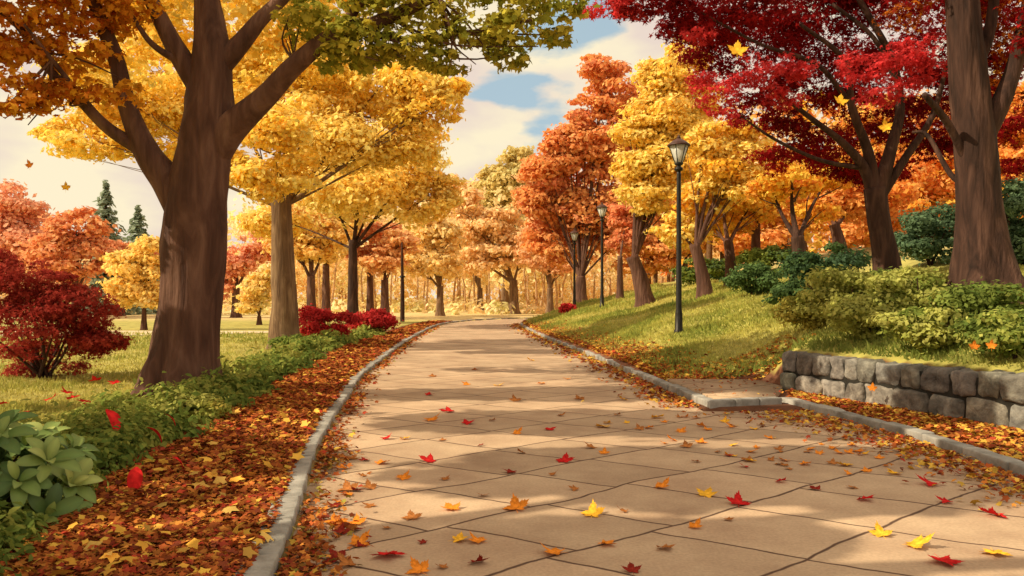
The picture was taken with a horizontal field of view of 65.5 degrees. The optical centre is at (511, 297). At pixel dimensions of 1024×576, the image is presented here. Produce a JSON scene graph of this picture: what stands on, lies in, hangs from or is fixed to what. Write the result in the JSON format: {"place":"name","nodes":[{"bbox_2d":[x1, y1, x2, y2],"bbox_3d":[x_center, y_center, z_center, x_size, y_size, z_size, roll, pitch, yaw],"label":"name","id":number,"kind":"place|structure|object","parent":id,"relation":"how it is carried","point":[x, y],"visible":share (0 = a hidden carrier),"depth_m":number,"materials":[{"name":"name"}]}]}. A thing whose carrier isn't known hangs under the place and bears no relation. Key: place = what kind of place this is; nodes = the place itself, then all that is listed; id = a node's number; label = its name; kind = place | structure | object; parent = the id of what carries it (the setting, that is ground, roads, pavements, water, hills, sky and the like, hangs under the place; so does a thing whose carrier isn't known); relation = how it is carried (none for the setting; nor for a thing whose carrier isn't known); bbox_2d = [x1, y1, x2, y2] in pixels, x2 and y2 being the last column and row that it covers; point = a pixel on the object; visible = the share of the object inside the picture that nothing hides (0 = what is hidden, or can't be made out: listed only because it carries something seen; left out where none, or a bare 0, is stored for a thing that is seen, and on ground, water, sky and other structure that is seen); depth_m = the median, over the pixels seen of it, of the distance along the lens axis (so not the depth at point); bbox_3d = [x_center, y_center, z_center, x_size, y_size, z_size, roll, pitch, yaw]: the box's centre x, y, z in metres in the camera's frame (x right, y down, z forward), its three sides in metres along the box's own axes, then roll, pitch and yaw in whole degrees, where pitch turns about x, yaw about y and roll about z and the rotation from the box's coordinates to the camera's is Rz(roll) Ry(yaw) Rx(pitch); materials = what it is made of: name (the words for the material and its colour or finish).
{"place":"outdoors","nodes":[
{"label":"outdoors","id":0,"kind":"place"},
{"bbox_2d":[0,331,267,335],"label":"sandy track","id":1,"kind":"structure","parent":0,"point":[141,332],"depth_m":34.95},
{"bbox_2d":[0,247,1023,574],"bbox_3d":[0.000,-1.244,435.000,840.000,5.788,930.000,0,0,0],"label":"ground","id":2,"kind":"structure","parent":0,"point":[228,323],"depth_m":17.17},
{"bbox_2d":[0,178,67,271],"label":"tree","id":3,"kind":"object","parent":2,"relation":"on","point":[20,221],"visible":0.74,"depth_m":60.69,"materials":[{"name":"orange plant"}]},
{"bbox_2d":[0,409,102,526],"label":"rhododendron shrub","id":4,"kind":"object","parent":2,"relation":"on","point":[40,463],"visible":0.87,"depth_m":5.33,"materials":[{"name":"green plant"}]},
{"bbox_2d":[0,247,139,378],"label":"maple shrub","id":5,"kind":"object","parent":2,"relation":"on","point":[43,298],"visible":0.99,"depth_m":14.72,"materials":[{"name":"red plant"}]},
{"bbox_2d":[18,206,121,318],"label":"tree","id":6,"kind":"object","parent":2,"relation":"on","point":[54,241],"visible":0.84,"depth_m":57.37,"materials":[{"name":"orange plant"}]},
{"bbox_2d":[52,390,160,419],"bbox_3d":[-4.686,1.317,9.341,1.268,0.475,0.905,0,0,-24],"label":"shrub","id":7,"kind":"object","parent":2,"relation":"on","point":[123,401],"visible":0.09,"depth_m":9.30,"materials":[{"name":"green plant"}]},
{"bbox_2d":[81,180,141,314],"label":"conifer tree","id":8,"kind":"object","parent":2,"relation":"on","point":[104,202],"visible":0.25,"depth_m":69.67,"materials":[{"name":"green plant"}]},
{"bbox_2d":[95,234,159,329],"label":"tree","id":9,"kind":"object","parent":2,"relation":"on","point":[130,288],"visible":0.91,"depth_m":36.49,"materials":[{"name":"yellow plant"}]},
{"bbox_2d":[104,239,158,315],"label":"tree","id":10,"kind":"object","parent":2,"relation":"on","point":[116,244],"visible":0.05,"depth_m":65.65,"materials":[{"name":"brown plant"}]},
{"bbox_2d":[123,205,159,313],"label":"conifer tree","id":11,"kind":"object","parent":2,"relation":"on","point":[137,225],"visible":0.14,"depth_m":75.63,"materials":[{"name":"green plant"}]},
{"bbox_2d":[0,330,319,509],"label":"grass","id":12,"kind":"structure","parent":2,"relation":"on","point":[51,386],"depth_m":14.69,"materials":[{"name":"green plant"}]},
{"bbox_2d":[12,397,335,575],"bbox_3d":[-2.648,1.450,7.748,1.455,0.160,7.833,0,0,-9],"label":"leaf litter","id":13,"kind":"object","parent":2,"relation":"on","point":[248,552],"visible":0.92,"depth_m":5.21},
{"bbox_2d":[138,388,233,421],"bbox_3d":[-3.977,1.363,9.592,1.133,0.535,0.842,0,0,-27],"label":"shrub","id":14,"kind":"object","parent":2,"relation":"on","point":[209,406],"visible":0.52,"depth_m":9.46,"materials":[{"name":"green plant"}]},
{"bbox_2d":[0,321,386,575],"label":"ground cover","id":15,"kind":"object","parent":2,"relation":"on","point":[89,422],"visible":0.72,"depth_m":8.53,"materials":[{"name":"green plant"}]},
{"bbox_2d":[106,409,120,430],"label":"oval leaf","id":16,"kind":"object","parent":15,"relation":"on","point":[113,416],"visible":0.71,"depth_m":7.61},
{"bbox_2d":[0,320,450,575],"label":"leaf litter","id":17,"kind":"object","parent":2,"relation":"on","point":[218,554],"visible":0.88,"depth_m":5.93,"materials":[{"name":"plant"}]},
{"bbox_2d":[127,467,142,493],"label":"oval leaf","id":18,"kind":"object","parent":17,"relation":"on","point":[135,478],"visible":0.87,"depth_m":6.08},
{"bbox_2d":[17,22,474,348],"bbox_3d":[-8.040,-3.758,24.511,13.870,10.832,8.128,0,0,0],"label":"tree","id":19,"kind":"object","parent":2,"relation":"on","point":[333,125],"visible":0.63,"depth_m":23.46,"materials":[{"name":"yellow plant"}]},
{"bbox_2d":[223,231,270,317],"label":"tree","id":20,"kind":"object","parent":2,"relation":"on","point":[248,256],"visible":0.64,"depth_m":59.41,"materials":[{"name":"brown plant"}]},
{"bbox_2d":[232,263,271,324],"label":"tree","id":21,"kind":"object","parent":2,"relation":"on","point":[255,290],"visible":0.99,"depth_m":43.62,"materials":[{"name":"yellow plant"}]},
{"bbox_2d":[266,333,319,348],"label":"shrub","id":22,"kind":"object","parent":2,"relation":"on","point":[283,338],"visible":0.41,"depth_m":22.38,"materials":[{"name":"green plant"}]},
{"bbox_2d":[0,0,601,398],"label":"maple tree","id":23,"kind":"object","parent":2,"relation":"on","point":[189,183],"visible":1,"depth_m":11.95,"materials":[{"name":"brown plant"}]},
{"bbox_2d":[260,203,358,309],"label":"tree","id":24,"kind":"object","parent":2,"relation":"on","point":[309,250],"visible":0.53,"depth_m":54.55,"materials":[{"name":"brown plant"}]},
{"bbox_2d":[298,303,362,335],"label":"azalea shrub","id":25,"kind":"object","parent":2,"relation":"on","point":[313,319],"visible":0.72,"depth_m":26.59,"materials":[{"name":"red plant"}]},
{"bbox_2d":[303,206,370,310],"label":"tree","id":26,"kind":"object","parent":2,"relation":"on","point":[326,303],"visible":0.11,"depth_m":59.75,"materials":[{"name":"brown plant"}]},
{"bbox_2d":[231,116,467,324],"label":"tree","id":27,"kind":"object","parent":2,"relation":"on","point":[401,187],"visible":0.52,"depth_m":41.22,"materials":[{"name":"yellow plant"}]},
{"bbox_2d":[273,325,442,575],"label":"leaf litter","id":28,"kind":"object","parent":2,"relation":"on","point":[299,545],"visible":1,"depth_m":5.78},
{"bbox_2d":[345,221,402,311],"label":"tree","id":29,"kind":"object","parent":2,"relation":"on","point":[366,250],"visible":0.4,"depth_m":61.50,"materials":[{"name":"brown plant"}]},
{"bbox_2d":[344,308,403,330],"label":"azalea shrub","id":30,"kind":"object","parent":2,"relation":"on","point":[383,319],"visible":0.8,"depth_m":32.76,"materials":[{"name":"red plant"}]},
{"bbox_2d":[231,317,531,575],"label":"kerb","id":31,"kind":"structure","parent":2,"relation":"on","point":[270,554],"depth_m":6.19,"materials":[{"name":"concrete"}]},
{"bbox_2d":[357,228,424,312],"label":"tree","id":32,"kind":"object","parent":2,"relation":"on","point":[386,258],"visible":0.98,"depth_m":59.55,"materials":[{"name":"brown plant"}]},
{"bbox_2d":[400,242,404,321],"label":"lamp post","id":33,"kind":"object","parent":2,"relation":"on","point":[402,304],"visible":0.98,"depth_m":49.91,"materials":[{"name":"black metal"}]},
{"bbox_2d":[396,214,467,315],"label":"tree","id":34,"kind":"object","parent":2,"relation":"on","point":[436,237],"visible":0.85,"depth_m":65.27,"materials":[{"name":"yellow plant"}]},
{"bbox_2d":[445,173,483,310],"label":"tree","id":35,"kind":"object","parent":2,"relation":"on","point":[478,280],"visible":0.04,"depth_m":91.58,"materials":[{"name":"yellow plant"}]},
{"bbox_2d":[446,186,538,313],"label":"tree","id":36,"kind":"object","parent":2,"relation":"on","point":[486,226],"visible":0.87,"depth_m":73.10,"materials":[{"name":"orange plant"}]},
{"bbox_2d":[469,145,533,311],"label":"tree","id":37,"kind":"object","parent":2,"relation":"on","point":[493,177],"visible":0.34,"depth_m":86.71,"materials":[{"name":"yellow plant"}]},
{"bbox_2d":[0,70,1023,314],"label":"woodland","id":38,"kind":"object","parent":2,"relation":"on","point":[532,292],"visible":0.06,"depth_m":92.16,"materials":[{"name":"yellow plant"}]},
{"bbox_2d":[510,158,577,313],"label":"tree","id":39,"kind":"object","parent":2,"relation":"on","point":[524,256],"visible":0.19,"depth_m":69.67,"materials":[{"name":"orange plant"}]},
{"bbox_2d":[558,303,576,313],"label":"plant","id":40,"kind":"object","parent":2,"relation":"on","point":[564,307],"visible":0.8,"depth_m":41.79,"materials":[{"name":"red plant"}]},
{"bbox_2d":[569,228,578,304],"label":"street lamp","id":41,"kind":"object","parent":2,"relation":"on","point":[574,233],"visible":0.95,"depth_m":46.94,"materials":[{"name":"metal"}]},
{"bbox_2d":[509,53,674,302],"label":"tree","id":42,"kind":"object","parent":2,"relation":"on","point":[579,142],"visible":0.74,"depth_m":50.81,"materials":[{"name":"orange plant"}]},
{"bbox_2d":[504,323,699,407],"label":"leaf litter","id":43,"kind":"object","parent":2,"relation":"on","point":[594,362],"visible":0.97,"depth_m":16.01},
{"bbox_2d":[596,203,607,307],"bbox_3d":[4.351,-2.070,38.500,0.600,5.170,0.600,0,0,0],"label":"street lamp","id":44,"kind":"object","parent":2,"relation":"on","point":[602,208],"visible":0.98,"depth_m":38.44,"materials":[{"name":"metal"}]},
{"bbox_2d":[520,322,710,407],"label":"kerb","id":45,"kind":"structure","parent":2,"relation":"on","point":[681,391],"depth_m":14.65,"materials":[{"name":"concrete"}]},
{"bbox_2d":[522,318,734,381],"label":"leaf litter","id":46,"kind":"object","parent":2,"relation":"on","point":[629,360],"visible":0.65,"depth_m":18.99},
{"bbox_2d":[604,203,654,298],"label":"tree","id":47,"kind":"object","parent":2,"relation":"on","point":[620,219],"visible":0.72,"depth_m":43.03,"materials":[{"name":"brown plant"}]},
{"bbox_2d":[611,208,721,277],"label":"tree","id":48,"kind":"object","parent":2,"relation":"on","point":[662,255],"visible":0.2,"depth_m":51.30,"materials":[{"name":"brown plant"}]},
{"bbox_2d":[607,40,727,307],"bbox_3d":[6.686,-5.356,33.148,5.743,11.740,3.405,0,0,-19],"label":"tree","id":49,"kind":"object","parent":2,"relation":"on","point":[667,115],"visible":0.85,"depth_m":32.56,"materials":[{"name":"yellow plant"}]},
{"bbox_2d":[667,134,690,332],"bbox_3d":[4.252,-1.593,20.300,0.600,5.170,0.600,0,0,0],"label":"street lamp","id":50,"kind":"object","parent":2,"relation":"on","point":[678,147],"visible":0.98,"depth_m":20.24,"materials":[{"name":"metal"}]},
{"bbox_2d":[669,256,738,284],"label":"shrub","id":51,"kind":"object","parent":2,"relation":"on","point":[716,268],"visible":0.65,"depth_m":36.75,"materials":[{"name":"green plant"}]},
{"bbox_2d":[643,118,776,298],"bbox_3d":[7.240,-3.238,29.392,4.764,6.823,3.226,0,0,40],"label":"tree","id":52,"kind":"object","parent":2,"relation":"on","point":[725,174],"visible":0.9,"depth_m":28.82,"materials":[{"name":"yellow plant"}]},
{"bbox_2d":[667,379,781,408],"bbox_3d":[3.620,1.549,12.844,1.719,0.209,3.112,0,0,0],"label":"paved step","id":53,"kind":"object","parent":2,"relation":"on","point":[724,396],"visible":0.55,"depth_m":12.44,"materials":[{"name":"concrete"}]},
{"bbox_2d":[682,379,799,396],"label":"leaf litter","id":54,"kind":"object","parent":53,"relation":"on","point":[747,383],"visible":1,"depth_m":12.81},
{"bbox_2d":[654,333,815,379],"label":"leaf litter","id":55,"kind":"object","parent":2,"relation":"on","point":[751,369],"visible":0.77,"depth_m":15.01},
{"bbox_2d":[684,198,786,286],"bbox_3d":[9.012,-2.438,32.369,4.614,4.350,3.510,0,0,0],"label":"tree","id":56,"kind":"object","parent":2,"relation":"on","point":[744,210],"visible":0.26,"depth_m":32.15,"materials":[{"name":"brown plant"}]},
{"bbox_2d":[719,260,786,294],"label":"shrub","id":57,"kind":"object","parent":2,"relation":"on","point":[759,278],"visible":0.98,"depth_m":23.73,"materials":[{"name":"green plant"}]},
{"bbox_2d":[734,244,791,274],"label":"shrub","id":58,"kind":"object","parent":2,"relation":"on","point":[769,255],"visible":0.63,"depth_m":29.63,"materials":[{"name":"green plant"}]},
{"bbox_2d":[726,160,803,249],"bbox_3d":[11.140,-3.576,35.038,4.698,5.280,3.414,0,0,-21],"label":"tree","id":59,"kind":"object","parent":2,"relation":"on","point":[754,228],"visible":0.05,"depth_m":34.84,"materials":[{"name":"brown plant"}]},
{"bbox_2d":[710,148,826,255],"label":"tree","id":60,"kind":"object","parent":2,"relation":"on","point":[778,233],"visible":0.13,"depth_m":44.95,"materials":[{"name":"brown plant"}]},
{"bbox_2d":[525,264,1023,378],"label":"grass","id":61,"kind":"structure","parent":2,"relation":"on","point":[643,326],"depth_m":21.75,"materials":[{"name":"green plant"}]},
{"bbox_2d":[761,279,811,305],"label":"shrub","id":62,"kind":"object","parent":2,"relation":"on","point":[788,288],"visible":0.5,"depth_m":17.77,"materials":[{"name":"green plant"}]},
{"bbox_2d":[582,0,1005,270],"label":"maple tree","id":63,"kind":"object","parent":2,"relation":"on","point":[878,176],"visible":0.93,"depth_m":15.94,"materials":[{"name":"red plant"}]},
{"bbox_2d":[741,152,857,279],"bbox_3d":[10.184,-2.790,27.088,5.435,4.747,2.834,0,0,-30],"label":"tree","id":64,"kind":"object","parent":2,"relation":"on","point":[769,188],"visible":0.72,"depth_m":26.39,"materials":[{"name":"orange plant"}]},
{"bbox_2d":[770,290,829,330],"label":"shrub","id":65,"kind":"object","parent":2,"relation":"on","point":[787,303],"visible":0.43,"depth_m":15.25,"materials":[{"name":"green plant"}]},
{"bbox_2d":[771,241,871,294],"bbox_3d":[7.317,-0.538,18.452,2.485,1.615,2.087,0,0,0],"label":"shrub","id":66,"kind":"object","parent":2,"relation":"on","point":[792,266],"visible":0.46,"depth_m":18.09,"materials":[{"name":"green plant"}]},
{"bbox_2d":[783,264,908,322],"bbox_3d":[6.330,-0.029,14.819,1.862,1.186,2.185,0,0,-43],"label":"shrub","id":67,"kind":"object","parent":2,"relation":"on","point":[830,283],"visible":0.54,"depth_m":14.67,"materials":[{"name":"green plant"}]},
{"bbox_2d":[783,179,927,253],"bbox_3d":[13.630,-3.317,32.204,5.600,3.747,4.173,0,0,17],"label":"tree","id":68,"kind":"object","parent":2,"relation":"on","point":[850,202],"visible":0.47,"depth_m":30.92,"materials":[{"name":"brown plant"}]},
{"bbox_2d":[817,290,936,341],"bbox_3d":[5.930,0.312,12.985,1.920,0.891,1.351,0,0,0],"label":"shrub","id":69,"kind":"object","parent":2,"relation":"on","point":[853,313],"visible":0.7,"depth_m":12.77,"materials":[{"name":"green plant"}]},
{"bbox_2d":[805,89,949,247],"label":"tree","id":70,"kind":"object","parent":2,"relation":"on","point":[853,234],"visible":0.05,"depth_m":43.58,"materials":[{"name":"brown plant"}]},
{"bbox_2d":[756,306,1023,369],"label":"grass","id":71,"kind":"structure","parent":2,"relation":"on","point":[812,344],"depth_m":12.17,"materials":[{"name":"green plant"}]},
{"bbox_2d":[857,266,936,294],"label":"shrub","id":72,"kind":"object","parent":2,"relation":"on","point":[877,272],"visible":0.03,"depth_m":15.20,"materials":[{"name":"green plant"}]},
{"bbox_2d":[779,350,1023,430],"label":"stone wall","id":73,"kind":"structure","parent":2,"relation":"on","point":[994,397],"depth_m":10.69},
{"bbox_2d":[780,397,1023,475],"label":"kerb","id":74,"kind":"structure","parent":2,"relation":"on","point":[1006,463],"depth_m":8.82,"materials":[{"name":"concrete"}]},
{"bbox_2d":[852,265,953,312],"bbox_3d":[6.705,0.046,13.250,2.324,1.196,1.698,0,0,0],"label":"shrub","id":75,"kind":"object","parent":2,"relation":"on","point":[916,282],"visible":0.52,"depth_m":12.90,"materials":[{"name":"green plant"}]},
{"bbox_2d":[786,389,1023,459],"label":"leaf litter","id":76,"kind":"object","parent":2,"relation":"on","point":[995,434],"visible":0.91,"depth_m":9.52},
{"bbox_2d":[893,199,954,265],"bbox_3d":[10.448,-1.635,20.082,2.582,1.696,1.924,0,0,0],"label":"shrub","id":77,"kind":"object","parent":2,"relation":"on","point":[918,240],"visible":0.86,"depth_m":19.71,"materials":[{"name":"green plant"}]},
{"bbox_2d":[848,145,1004,234],"bbox_3d":[17.680,-4.445,34.197,6.992,4.600,4.929,0,0,0],"label":"tree","id":78,"kind":"object","parent":2,"relation":"on","point":[939,181],"visible":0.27,"depth_m":32.85,"materials":[{"name":"brown plant"}]},
{"bbox_2d":[866,302,987,353],"bbox_3d":[6.027,0.426,11.488,1.924,0.737,1.315,0,0,0],"label":"shrub","id":79,"kind":"object","parent":2,"relation":"on","point":[918,326],"visible":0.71,"depth_m":11.21,"materials":[{"name":"green plant"}]},
{"bbox_2d":[866,0,1023,304],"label":"maple tree","id":80,"kind":"object","parent":2,"relation":"on","point":[977,125],"visible":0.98,"depth_m":12.79,"materials":[{"name":"brown plant"}]},
{"bbox_2d":[921,276,1023,328],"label":"shrub","id":81,"kind":"object","parent":2,"relation":"on","point":[977,298],"visible":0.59,"depth_m":11.11,"materials":[{"name":"green plant"}]},
{"bbox_2d":[939,307,1023,360],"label":"shrub","id":82,"kind":"object","parent":2,"relation":"on","point":[1007,337],"visible":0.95,"depth_m":10.03,"materials":[{"name":"green plant"}]},
{"bbox_2d":[944,81,1023,227],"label":"tree","id":83,"kind":"object","parent":2,"relation":"on","point":[1008,151],"visible":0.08,"depth_m":35.12,"materials":[{"name":"brown plant"}]},
{"bbox_2d":[1001,175,1023,265],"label":"shrub","id":84,"kind":"object","parent":2,"relation":"on","point":[1013,195],"visible":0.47,"depth_m":16.68,"materials":[{"name":"green plant"}]},
{"bbox_2d":[0,0,1023,298],"label":"sky","id":85,"kind":"structure","parent":0,"point":[510,108],"materials":[{"name":"white"}]},
{"bbox_2d":[280,319,1023,575],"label":"path","id":86,"kind":"structure","parent":0,"point":[792,524],"depth_m":6.72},
{"bbox_2d":[331,523,349,533],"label":"maple leaf","id":87,"kind":"object","parent":86,"relation":"on","point":[341,528],"visible":1,"depth_m":5.42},
{"bbox_2d":[337,551,355,565],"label":"maple leaf","id":88,"kind":"object","parent":86,"relation":"on","point":[344,560],"visible":0.98,"depth_m":4.77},
{"bbox_2d":[337,479,358,491],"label":"maple leaf","id":89,"kind":"object","parent":86,"relation":"on","point":[347,486],"visible":0.96,"depth_m":6.64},
{"bbox_2d":[348,513,366,523],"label":"maple leaf","id":90,"kind":"object","parent":86,"relation":"on","point":[359,521],"visible":0.9,"depth_m":5.65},
{"bbox_2d":[348,530,369,546],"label":"maple leaf","id":91,"kind":"object","parent":86,"relation":"on","point":[363,538],"visible":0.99,"depth_m":5.18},
{"bbox_2d":[400,510,421,520],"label":"maple leaf","id":92,"kind":"object","parent":86,"relation":"on","point":[411,514],"visible":1,"depth_m":5.79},
{"bbox_2d":[405,556,429,573],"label":"maple leaf","id":93,"kind":"object","parent":86,"relation":"on","point":[417,566],"visible":1,"depth_m":4.67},
{"bbox_2d":[441,501,460,509],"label":"maple leaf","id":94,"kind":"object","parent":86,"relation":"on","point":[451,506],"visible":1,"depth_m":6.05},
{"bbox_2d":[502,494,528,512],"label":"maple leaf","id":95,"kind":"object","parent":86,"relation":"on","point":[515,503],"visible":1,"depth_m":6.05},
{"bbox_2d":[541,543,564,554],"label":"maple leaf","id":96,"kind":"object","parent":86,"relation":"on","point":[555,550],"visible":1,"depth_m":4.98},
{"bbox_2d":[556,452,574,462],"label":"maple leaf","id":97,"kind":"object","parent":86,"relation":"on","point":[564,458],"visible":1,"depth_m":7.79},
{"bbox_2d":[580,500,604,517],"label":"maple leaf","id":98,"kind":"object","parent":86,"relation":"on","point":[593,511],"visible":1,"depth_m":5.87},
{"bbox_2d":[622,562,641,573],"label":"maple leaf","id":99,"kind":"object","parent":86,"relation":"on","point":[630,567],"visible":1,"depth_m":4.67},
{"bbox_2d":[697,486,717,497],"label":"maple leaf","id":100,"kind":"object","parent":86,"relation":"on","point":[708,493],"visible":1,"depth_m":6.45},
{"bbox_2d":[726,491,749,505],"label":"maple leaf","id":101,"kind":"object","parent":86,"relation":"on","point":[737,499],"visible":1,"depth_m":6.19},
{"bbox_2d":[581,393,1023,515],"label":"leaf litter","id":102,"kind":"object","parent":86,"relation":"on","point":[895,440],"visible":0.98,"depth_m":8.27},
{"bbox_2d":[868,520,892,538],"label":"maple leaf","id":103,"kind":"object","parent":86,"relation":"on","point":[879,531],"visible":1,"depth_m":5.38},
{"bbox_2d":[902,532,934,547],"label":"maple leaf","id":104,"kind":"object","parent":86,"relation":"on","point":[919,542],"visible":1,"depth_m":5.12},
{"bbox_2d":[928,554,962,565],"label":"maple leaf","id":105,"kind":"object","parent":86,"relation":"on","point":[947,559],"visible":1,"depth_m":4.81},
{"bbox_2d":[978,506,1006,517],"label":"maple leaf","id":106,"kind":"object","parent":86,"relation":"on","point":[991,510],"visible":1,"depth_m":5.82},
{"bbox_2d":[979,547,1012,555],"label":"maple leaf","id":107,"kind":"object","parent":86,"relation":"on","point":[996,552],"visible":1,"depth_m":4.98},
{"bbox_2d":[728,41,747,55],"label":"maple leaf","id":108,"kind":"object","parent":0,"point":[737,48],"visible":1,"depth_m":8.99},
{"bbox_2d":[878,119,891,131],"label":"maple leaf","id":109,"kind":"object","parent":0,"point":[885,126],"visible":1,"depth_m":9.99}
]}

